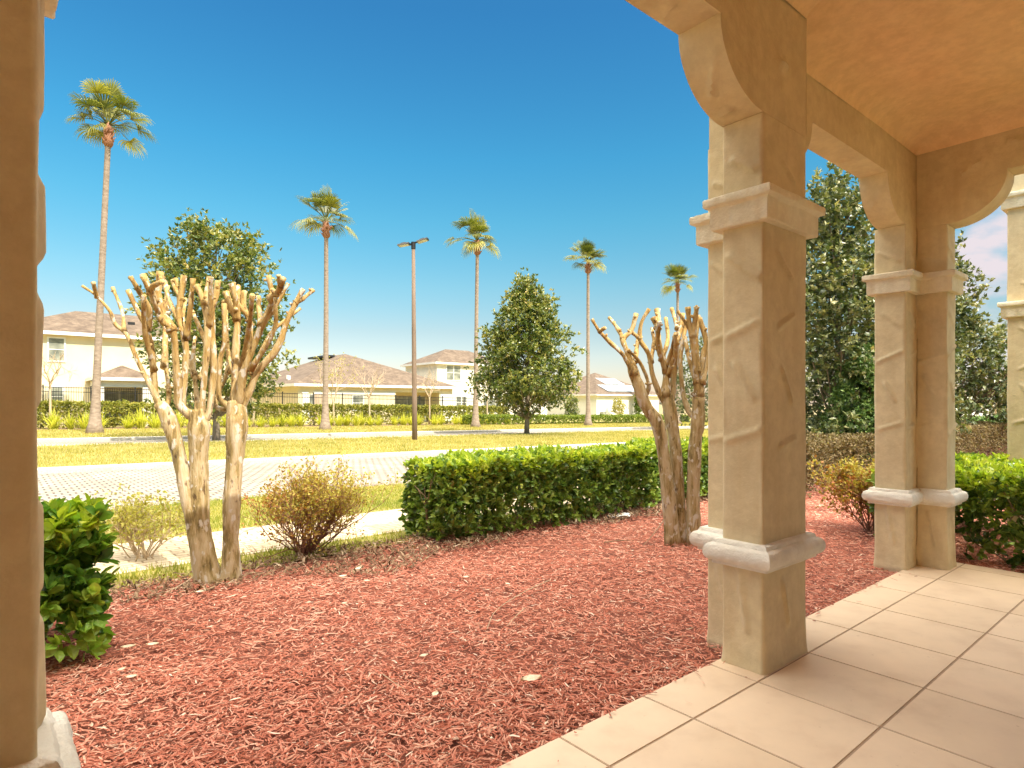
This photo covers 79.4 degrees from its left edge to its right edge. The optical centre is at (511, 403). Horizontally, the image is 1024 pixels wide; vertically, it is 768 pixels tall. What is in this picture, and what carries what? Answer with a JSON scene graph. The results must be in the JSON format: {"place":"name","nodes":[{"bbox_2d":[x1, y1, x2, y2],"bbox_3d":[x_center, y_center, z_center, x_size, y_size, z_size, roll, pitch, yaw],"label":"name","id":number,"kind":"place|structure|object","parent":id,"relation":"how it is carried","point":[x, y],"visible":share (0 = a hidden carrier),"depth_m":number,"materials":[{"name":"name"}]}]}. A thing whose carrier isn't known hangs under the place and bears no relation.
{"place":"outdoors","nodes":[
{"label":"outdoors","id":0,"kind":"place"},
{"bbox_2d":[37,423,511,429],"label":"planting bed","id":1,"kind":"object","parent":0,"point":[61,428],"visible":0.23,"depth_m":44.12,"materials":[{"name":"soil"}]},
{"bbox_2d":[38,408,69,429],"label":"grass clump","id":2,"kind":"object","parent":1,"relation":"on","point":[52,423],"visible":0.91,"depth_m":35.20,"materials":[{"name":"plant"}]},
{"bbox_2d":[42,352,77,415],"bbox_3d":[-26.969,-0.778,35.678,3.102,4.890,3.125,0,0,0],"label":"young tree","id":3,"kind":"object","parent":1,"relation":"on","point":[52,379],"visible":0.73,"depth_m":35.68,"materials":[{"name":"beige plant"}]},
{"bbox_2d":[58,411,77,429],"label":"grass clump","id":4,"kind":"object","parent":1,"relation":"on","point":[69,424],"visible":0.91,"depth_m":35.55,"materials":[{"name":"plant"}]},
{"bbox_2d":[70,410,89,428],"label":"grass clump","id":5,"kind":"object","parent":1,"relation":"on","point":[84,424],"visible":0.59,"depth_m":35.95,"materials":[{"name":"plant"}]},
{"bbox_2d":[88,408,114,426],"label":"grass clump","id":6,"kind":"object","parent":1,"relation":"on","point":[103,423],"visible":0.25,"depth_m":36.62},
{"bbox_2d":[121,412,140,428],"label":"grass clump","id":7,"kind":"object","parent":1,"relation":"on","point":[128,424],"visible":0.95,"depth_m":37.51,"materials":[{"name":"plant"}]},
{"bbox_2d":[130,407,149,428],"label":"grass clump","id":8,"kind":"object","parent":1,"relation":"on","point":[141,422],"visible":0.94,"depth_m":37.76,"materials":[{"name":"plant"}]},
{"bbox_2d":[145,410,160,427],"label":"grass clump","id":9,"kind":"object","parent":1,"relation":"on","point":[154,423],"visible":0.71,"depth_m":38.31,"materials":[{"name":"plant"}]},
{"bbox_2d":[176,411,185,427],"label":"grass clump","id":10,"kind":"object","parent":1,"relation":"on","point":[178,417],"visible":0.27,"depth_m":39.59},
{"bbox_2d":[220,414,225,426],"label":"grass clump","id":11,"kind":"object","parent":1,"relation":"on","point":[224,420],"visible":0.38,"depth_m":41.24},
{"bbox_2d":[247,379,271,426],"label":"young tree","id":12,"kind":"object","parent":1,"relation":"on","point":[253,407],"visible":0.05,"depth_m":42.67,"materials":[{"name":"beige plant"}]},
{"bbox_2d":[255,414,270,426],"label":"grass clump","id":13,"kind":"object","parent":1,"relation":"on","point":[260,424],"visible":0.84,"depth_m":42.61,"materials":[{"name":"plant"}]},
{"bbox_2d":[37,399,507,428],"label":"street hedge","id":14,"kind":"object","parent":1,"relation":"on","point":[126,405],"visible":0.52,"depth_m":45.53,"materials":[{"name":"green plant"}]},
{"bbox_2d":[267,413,280,426],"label":"grass clump","id":15,"kind":"object","parent":1,"relation":"on","point":[272,422],"visible":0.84,"depth_m":43.10,"materials":[{"name":"plant"}]},
{"bbox_2d":[274,414,293,426],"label":"grass clump","id":16,"kind":"object","parent":1,"relation":"on","point":[282,421],"visible":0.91,"depth_m":43.65,"materials":[{"name":"plant"}]},
{"bbox_2d":[284,410,297,426],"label":"grass clump","id":17,"kind":"object","parent":1,"relation":"on","point":[292,422],"visible":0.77,"depth_m":44.20,"materials":[{"name":"plant"}]},
{"bbox_2d":[295,412,309,425],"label":"grass clump","id":18,"kind":"object","parent":1,"relation":"on","point":[300,422],"visible":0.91,"depth_m":44.60,"materials":[{"name":"plant"}]},
{"bbox_2d":[312,414,321,425],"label":"grass clump","id":19,"kind":"object","parent":1,"relation":"on","point":[319,418],"visible":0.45,"depth_m":45.47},
{"bbox_2d":[329,412,334,425],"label":"grass clump","id":20,"kind":"object","parent":1,"relation":"on","point":[331,420],"visible":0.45,"depth_m":46.12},
{"bbox_2d":[311,352,364,425],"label":"young tree","id":21,"kind":"object","parent":1,"relation":"on","point":[333,374],"visible":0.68,"depth_m":47.05,"materials":[{"name":"beige plant"}]},
{"bbox_2d":[334,412,344,425],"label":"grass clump","id":22,"kind":"object","parent":1,"relation":"on","point":[338,421],"visible":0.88,"depth_m":46.31,"materials":[{"name":"plant"}]},
{"bbox_2d":[341,410,352,425],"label":"grass clump","id":23,"kind":"object","parent":1,"relation":"on","point":[347,422],"visible":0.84,"depth_m":46.75,"materials":[{"name":"plant"}]},
{"bbox_2d":[350,412,364,425],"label":"grass clump","id":24,"kind":"object","parent":1,"relation":"on","point":[356,422],"visible":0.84,"depth_m":47.00,"materials":[{"name":"plant"}]},
{"bbox_2d":[358,411,366,425],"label":"grass clump","id":25,"kind":"object","parent":1,"relation":"on","point":[363,421],"visible":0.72,"depth_m":47.62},
{"bbox_2d":[350,366,386,414],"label":"young tree","id":26,"kind":"object","parent":1,"relation":"on","point":[372,387],"visible":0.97,"depth_m":48.71,"materials":[{"name":"beige plant"}]},
{"bbox_2d":[364,412,374,425],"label":"grass clump","id":27,"kind":"object","parent":1,"relation":"on","point":[370,422],"visible":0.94,"depth_m":47.86,"materials":[{"name":"plant"}]},
{"bbox_2d":[371,414,383,425],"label":"grass clump","id":28,"kind":"object","parent":1,"relation":"on","point":[378,422],"visible":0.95,"depth_m":48.30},
{"bbox_2d":[388,412,399,424],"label":"grass clump","id":29,"kind":"object","parent":1,"relation":"on","point":[394,420],"visible":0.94,"depth_m":49.38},
{"bbox_2d":[396,414,407,424],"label":"grass clump","id":30,"kind":"object","parent":1,"relation":"on","point":[403,420],"visible":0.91,"depth_m":49.87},
{"bbox_2d":[406,413,411,424],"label":"grass clump","id":31,"kind":"object","parent":1,"relation":"on","point":[410,420],"visible":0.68,"depth_m":50.11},
{"bbox_2d":[417,412,423,424],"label":"grass clump","id":32,"kind":"object","parent":1,"relation":"on","point":[419,420],"visible":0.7,"depth_m":50.90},
{"bbox_2d":[418,366,446,423],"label":"young tree","id":33,"kind":"object","parent":1,"relation":"on","point":[432,389],"visible":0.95,"depth_m":52.37,"materials":[{"name":"beige plant"}]},
{"bbox_2d":[428,413,439,424],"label":"grass clump","id":34,"kind":"object","parent":1,"relation":"on","point":[434,420],"visible":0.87,"depth_m":51.68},
{"bbox_2d":[436,410,448,424],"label":"grass clump","id":35,"kind":"object","parent":1,"relation":"on","point":[442,421],"visible":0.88,"depth_m":52.26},
{"bbox_2d":[451,413,460,424],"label":"grass clump","id":36,"kind":"object","parent":1,"relation":"on","point":[455,421],"visible":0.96,"depth_m":53.09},
{"bbox_2d":[480,381,491,413],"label":"young tree","id":37,"kind":"object","parent":1,"relation":"on","point":[486,401],"visible":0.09,"depth_m":56.30,"materials":[{"name":"beige plant"}]},
{"bbox_2d":[101,479,577,543],"bbox_3d":[5.543,1.613,16.716,90.008,0.468,2.650,0,0,-40],"label":"lawn strip","id":38,"kind":"object","parent":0,"point":[172,534],"visible":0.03,"depth_m":8.60,"materials":[{"name":"plant"}]},
{"bbox_2d":[38,448,652,509],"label":"road","id":39,"kind":"structure","parent":0,"point":[68,486],"depth_m":12.88,"materials":[{"name":"asphalt"}]},
{"bbox_2d":[38,439,685,473],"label":"kerb","id":40,"kind":"structure","parent":39,"relation":"on","point":[73,469],"depth_m":16.77,"materials":[{"name":"concrete"}]},
{"bbox_2d":[37,414,706,427],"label":"lawn yard","id":41,"kind":"structure","parent":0,"point":[424,422],"depth_m":63.61,"materials":[{"name":"plant"}]},
{"bbox_2d":[400,349,546,419],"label":"two storey house","id":42,"kind":"structure","parent":41,"relation":"on","point":[450,365],"depth_m":73.93,"materials":[{"name":"paint"}]},
{"bbox_2d":[446,364,460,380],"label":"window","id":43,"kind":"structure","parent":42,"relation":"in","point":[453,372],"depth_m":73.02,"materials":[{"name":"glass"}]},
{"bbox_2d":[455,396,466,405],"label":"window","id":44,"kind":"structure","parent":42,"relation":"in","point":[460,398],"depth_m":73.70,"materials":[{"name":"glass"}]},
{"bbox_2d":[485,397,500,413],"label":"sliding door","id":45,"kind":"structure","parent":42,"relation":"in","point":[493,403],"depth_m":76.77,"materials":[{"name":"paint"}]},
{"bbox_2d":[610,397,627,414],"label":"ornamental tree","id":46,"kind":"object","parent":41,"relation":"on","point":[617,408],"visible":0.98,"depth_m":100.66,"materials":[{"name":"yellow plant"}]},
{"bbox_2d":[632,394,642,414],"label":"cypress tree","id":47,"kind":"object","parent":41,"relation":"on","point":[637,410],"visible":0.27,"depth_m":105.26,"materials":[{"name":"green plant"}]},
{"bbox_2d":[37,428,707,467],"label":"lawn median","id":48,"kind":"object","parent":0,"point":[160,460],"visible":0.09,"depth_m":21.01,"materials":[{"name":"plant"}]},
{"bbox_2d":[397,237,428,439],"bbox_3d":[-4.402,-2.774,27.535,1.363,9.180,0.524,0,0,3],"label":"street lamp","id":49,"kind":"object","parent":48,"relation":"on","point":[414,370],"visible":0.94,"depth_m":27.45,"materials":[{"name":"black metal"}]},
{"bbox_2d":[463,267,588,433],"bbox_3d":[0.751,-2.914,35.023,7.090,9.735,7.478,0,0,0],"label":"magnolia tree","id":50,"kind":"object","parent":48,"relation":"on","point":[527,309],"visible":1,"depth_m":34.09,"materials":[{"name":"green plant"}]},
{"bbox_2d":[659,334,707,426],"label":"evergreen tree","id":51,"kind":"object","parent":48,"relation":"on","point":[688,396],"visible":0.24,"depth_m":46.80,"materials":[{"name":"green plant"}]},
{"bbox_2d":[955,384,994,417],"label":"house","id":52,"kind":"structure","parent":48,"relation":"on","point":[980,414],"depth_m":62.32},
{"bbox_2d":[37,427,707,444],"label":"road","id":53,"kind":"structure","parent":0,"point":[133,441],"depth_m":31.69,"materials":[{"name":"asphalt"}]},
{"bbox_2d":[37,430,639,445],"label":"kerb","id":54,"kind":"structure","parent":53,"relation":"on","point":[309,438],"depth_m":28.06,"materials":[{"name":"concrete"}]},
{"bbox_2d":[37,426,707,441],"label":"kerb","id":55,"kind":"structure","parent":53,"relation":"on","point":[248,436],"depth_m":32.58,"materials":[{"name":"concrete"}]},
{"bbox_2d":[110,499,652,589],"bbox_3d":[1.734,1.535,9.592,75.007,0.001,0.550,0,0,-40],"label":"lawn edge","id":56,"kind":"object","parent":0,"point":[191,574],"visible":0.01,"depth_m":6.09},
{"bbox_2d":[239,447,410,560],"bbox_3d":[-1.967,1.160,6.309,1.708,1.450,1.450,0,0,-45],"label":"shrub","id":57,"kind":"object","parent":56,"relation":"on","point":[316,505],"visible":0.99,"depth_m":6.08,"materials":[{"name":"yellow plant"}]},
{"bbox_2d":[962,415,1002,448],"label":"hedge","id":58,"kind":"object","parent":56,"relation":"on","point":[981,418],"visible":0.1,"depth_m":20.07,"materials":[{"name":"green plant"}]},
{"bbox_2d":[93,479,686,574],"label":"sidewalk","id":59,"kind":"structure","parent":0,"point":[173,550],"depth_m":6.78,"materials":[{"name":"concrete"}]},
{"bbox_2d":[94,483,186,560],"bbox_3d":[-3.681,1.175,6.083,1.116,0.770,0.882,0,0,0],"label":"shrub","id":60,"kind":"object","parent":59,"relation":"on","point":[132,517],"visible":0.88,"depth_m":6.05,"materials":[{"name":"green plant"}]},
{"bbox_2d":[37,421,806,438],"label":"lawn verge","id":61,"kind":"structure","parent":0,"point":[300,429],"depth_m":37.46,"materials":[{"name":"plant"}]},
{"bbox_2d":[65,77,157,433],"bbox_3d":[-20.350,-7.354,31.475,4.043,18.102,3.874,0,0,-22],"label":"palm tree","id":62,"kind":"object","parent":61,"relation":"on","point":[97,104],"visible":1,"depth_m":31.33,"materials":[{"name":"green plant"}]},
{"bbox_2d":[290,185,357,429],"bbox_3d":[-11.777,-6.042,38.909,4.080,15.785,4.375,0,0,0],"label":"palm tree","id":63,"kind":"object","parent":61,"relation":"on","point":[322,201],"visible":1,"depth_m":39.19,"materials":[{"name":"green plant"}]},
{"bbox_2d":[109,405,824,590],"bbox_3d":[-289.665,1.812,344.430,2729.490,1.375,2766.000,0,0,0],"label":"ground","id":64,"kind":"structure","parent":0,"point":[660,409],"depth_m":8.50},
{"bbox_2d":[37,311,230,425],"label":"two storey house","id":65,"kind":"structure","parent":64,"relation":"on","point":[71,335],"depth_m":42.98,"materials":[{"name":"paint"}]},
{"bbox_2d":[48,385,63,407],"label":"window","id":66,"kind":"structure","parent":65,"relation":"in","point":[55,389],"depth_m":41.91,"materials":[{"name":"glass"}]},
{"bbox_2d":[47,336,65,361],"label":"window","id":67,"kind":"structure","parent":65,"relation":"in","point":[54,344],"depth_m":41.88,"materials":[{"name":"glass"}]},
{"bbox_2d":[104,390,138,423],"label":"sliding door","id":68,"kind":"structure","parent":65,"relation":"in","point":[124,392],"depth_m":44.20,"materials":[{"name":"paint"}]},
{"bbox_2d":[124,207,300,440],"bbox_3d":[-12.296,-3.031,25.818,6.781,9.551,6.892,0,0,0],"label":"magnolia tree","id":69,"kind":"object","parent":64,"relation":"on","point":[244,257],"visible":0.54,"depth_m":24.80,"materials":[{"name":"green plant"}]},
{"bbox_2d":[40,385,540,427],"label":"picket fence","id":70,"kind":"object","parent":64,"relation":"on","point":[310,397],"visible":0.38,"depth_m":47.23,"materials":[{"name":"black metal"}]},
{"bbox_2d":[247,354,459,422],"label":"single storey house","id":71,"kind":"structure","parent":64,"relation":"on","point":[300,381],"depth_m":58.32,"materials":[{"name":"paint"}]},
{"bbox_2d":[352,395,363,410],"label":"window","id":72,"kind":"structure","parent":71,"relation":"in","point":[357,401],"depth_m":56.08,"materials":[{"name":"glass"}]},
{"bbox_2d":[396,396,424,419],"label":"sliding door","id":73,"kind":"structure","parent":71,"relation":"in","point":[421,397],"depth_m":61.87,"materials":[{"name":"paint"}]},
{"bbox_2d":[445,209,501,427],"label":"palm tree","id":74,"kind":"object","parent":64,"relation":"on","point":[476,227],"visible":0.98,"depth_m":46.81,"materials":[{"name":"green plant"}]},
{"bbox_2d":[563,395,579,414],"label":"evergreen shrub","id":75,"kind":"object","parent":64,"relation":"on","point":[569,408],"visible":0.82,"depth_m":84.86,"materials":[{"name":"green plant"}]},
{"bbox_2d":[462,414,689,424],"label":"street hedge","id":76,"kind":"object","parent":64,"relation":"on","point":[538,418],"visible":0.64,"depth_m":58.28,"materials":[{"name":"green plant"}]},
{"bbox_2d":[563,237,607,425],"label":"palm tree","id":77,"kind":"object","parent":64,"relation":"on","point":[587,249],"visible":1,"depth_m":54.91,"materials":[{"name":"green plant"}]},
{"bbox_2d":[547,373,658,414],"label":"single storey house","id":78,"kind":"structure","parent":64,"relation":"on","point":[605,391],"depth_m":105.28,"materials":[{"name":"paint"}]},
{"bbox_2d":[661,263,696,423],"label":"palm tree","id":79,"kind":"object","parent":64,"relation":"on","point":[676,271],"visible":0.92,"depth_m":63.55,"materials":[{"name":"green plant"}]},
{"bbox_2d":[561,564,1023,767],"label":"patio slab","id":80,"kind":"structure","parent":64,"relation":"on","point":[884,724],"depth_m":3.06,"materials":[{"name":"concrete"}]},
{"bbox_2d":[37,0,1006,404],"label":"sky","id":81,"kind":"structure","parent":0,"point":[560,123],"materials":[{"name":"blue"}]},
{"bbox_2d":[100,447,959,588],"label":"grass","id":82,"kind":"structure","parent":0,"point":[217,520],"depth_m":7.56,"materials":[{"name":"plant"}]},
{"bbox_2d":[45,447,1023,767],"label":"mulch bed","id":83,"kind":"object","parent":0,"point":[445,557],"visible":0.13,"depth_m":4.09,"materials":[{"name":"wood"}]},
{"bbox_2d":[0,0,80,767],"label":"porch column","id":84,"kind":"structure","parent":83,"relation":"on","point":[35,732],"depth_m":1.34,"materials":[{"name":"beige paint"}]},
{"bbox_2d":[39,493,120,662],"bbox_3d":[-4.045,1.033,2.824,3.769,1.093,1.164,0,0,-40],"label":"hedge","id":85,"kind":"object","parent":83,"relation":"on","point":[75,596],"visible":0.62,"depth_m":3.60,"materials":[{"name":"green plant"}]},
{"bbox_2d":[120,644,135,647],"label":"fallen leaf","id":86,"kind":"object","parent":83,"relation":"on","point":[129,645],"visible":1,"depth_m":3.76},
{"bbox_2d":[81,271,314,587],"bbox_3d":[-2.650,0.225,5.421,1.758,2.712,1.128,0,0,0],"label":"crape myrtle","id":87,"kind":"object","parent":83,"relation":"on","point":[192,477],"visible":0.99,"depth_m":5.24,"materials":[{"name":"beige plant"}]},
{"bbox_2d":[108,475,822,602],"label":"leaf litter","id":88,"kind":"object","parent":83,"relation":"on","point":[276,565],"visible":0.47,"depth_m":5.92,"materials":[{"name":"plant"}]},
{"bbox_2d":[150,556,220,594],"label":"fallen twig","id":89,"kind":"object","parent":88,"relation":"on","point":[180,584],"visible":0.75,"depth_m":4.96,"materials":[{"name":"wood"}]},
{"bbox_2d":[487,579,550,628],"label":"fallen twig","id":90,"kind":"object","parent":83,"relation":"on","point":[516,596],"visible":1,"depth_m":4.75,"materials":[{"name":"wood"}]},
{"bbox_2d":[521,674,541,680],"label":"fallen leaf","id":91,"kind":"object","parent":83,"relation":"on","point":[530,677],"visible":1,"depth_m":3.32,"materials":[{"name":"plant"}]},
{"bbox_2d":[397,434,707,544],"bbox_3d":[1.677,1.044,9.106,7.266,1.054,1.188,0,0,-40],"label":"hedge","id":92,"kind":"object","parent":83,"relation":"on","point":[449,489],"visible":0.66,"depth_m":7.38,"materials":[{"name":"green plant"}]},
{"bbox_2d":[604,540,633,542],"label":"fallen twig","id":93,"kind":"object","parent":83,"relation":"on","point":[618,540],"visible":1,"depth_m":6.60,"materials":[{"name":"wood"}]},
{"bbox_2d":[609,513,630,516],"bbox_3d":[1.433,1.488,8.212,0.366,0.023,0.220,0,0,0],"label":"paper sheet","id":94,"kind":"object","parent":83,"relation":"on","point":[624,514],"visible":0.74,"depth_m":8.19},
{"bbox_2d":[591,305,707,546],"bbox_3d":[1.522,0.222,6.871,1.380,2.695,0.820,0,0,0],"label":"crape myrtle","id":95,"kind":"object","parent":83,"relation":"on","point":[681,522],"visible":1,"depth_m":6.69,"materials":[{"name":"brown plant"}]},
{"bbox_2d":[689,112,825,674],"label":"porch column","id":96,"kind":"structure","parent":83,"relation":"on","point":[753,540],"depth_m":3.53,"materials":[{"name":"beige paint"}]},
{"bbox_2d":[625,0,806,136],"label":"porch arch","id":97,"kind":"structure","parent":96,"relation":"on","point":[742,59],"depth_m":3.34,"materials":[{"name":"beige paint"}]},
{"bbox_2d":[709,73,915,229],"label":"porch arch","id":98,"kind":"structure","parent":96,"relation":"on","point":[877,160],"depth_m":5.07,"materials":[{"name":"beige paint"}]},
{"bbox_2d":[786,0,1023,155],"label":"porch ceiling","id":99,"kind":"structure","parent":98,"relation":"on","point":[917,77],"depth_m":4.37,"materials":[{"name":"paint"}]},
{"bbox_2d":[806,333,874,477],"bbox_3d":[7.295,0.209,12.548,2.705,3.335,2.555,0,0,0],"label":"conifer shrub","id":100,"kind":"object","parent":83,"relation":"on","point":[839,389],"visible":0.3,"depth_m":12.36,"materials":[{"name":"green plant"}]},
{"bbox_2d":[806,455,874,535],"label":"shrub","id":101,"kind":"object","parent":83,"relation":"on","point":[848,474],"visible":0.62,"depth_m":7.30,"materials":[{"name":"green plant"}]},
{"bbox_2d":[805,161,985,462],"bbox_3d":[7.167,-1.925,13.522,5.140,7.571,4.916,0,0,0],"label":"evergreen tree","id":102,"kind":"object","parent":83,"relation":"on","point":[835,251],"visible":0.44,"depth_m":12.77,"materials":[{"name":"green plant"}]},
{"bbox_2d":[805,420,1006,497],"bbox_3d":[10.088,1.031,15.159,15.247,1.081,1.540,0,0,-40],"label":"hedge","id":103,"kind":"object","parent":83,"relation":"on","point":[820,445],"visible":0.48,"depth_m":11.38,"materials":[{"name":"brown plant"}]},
{"bbox_2d":[862,224,967,571],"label":"porch column","id":104,"kind":"structure","parent":83,"relation":"on","point":[914,288],"depth_m":5.61,"materials":[{"name":"beige paint"}]},
{"bbox_2d":[916,126,1023,229],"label":"porch arch","id":105,"kind":"structure","parent":104,"relation":"on","point":[961,185],"depth_m":5.43,"materials":[{"name":"beige paint"}]},
{"bbox_2d":[809,451,1023,571],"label":"hedge","id":106,"kind":"object","parent":83,"relation":"on","point":[990,485],"visible":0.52,"depth_m":5.88,"materials":[{"name":"green plant"}]},
{"bbox_2d":[955,230,1006,431],"bbox_3d":[13.572,-1.869,18.951,5.544,7.103,4.829,0,0,0],"label":"evergreen tree","id":107,"kind":"object","parent":83,"relation":"on","point":[972,381],"visible":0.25,"depth_m":17.97,"materials":[{"name":"green plant"}]},
{"bbox_2d":[997,174,1023,524],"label":"entry pillar","id":108,"kind":"structure","parent":83,"relation":"on","point":[1012,307],"depth_m":7.18,"materials":[{"name":"beige paint"}]},
{"bbox_2d":[497,562,1023,767],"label":"patio floor","id":109,"kind":"structure","parent":0,"point":[943,623],"depth_m":3.11,"materials":[{"name":"tile"}]},
{"bbox_2d":[989,320,1006,381],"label":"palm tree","id":110,"kind":"object","parent":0,"point":[998,327],"visible":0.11,"depth_m":61.97,"materials":[{"name":"green plant"}]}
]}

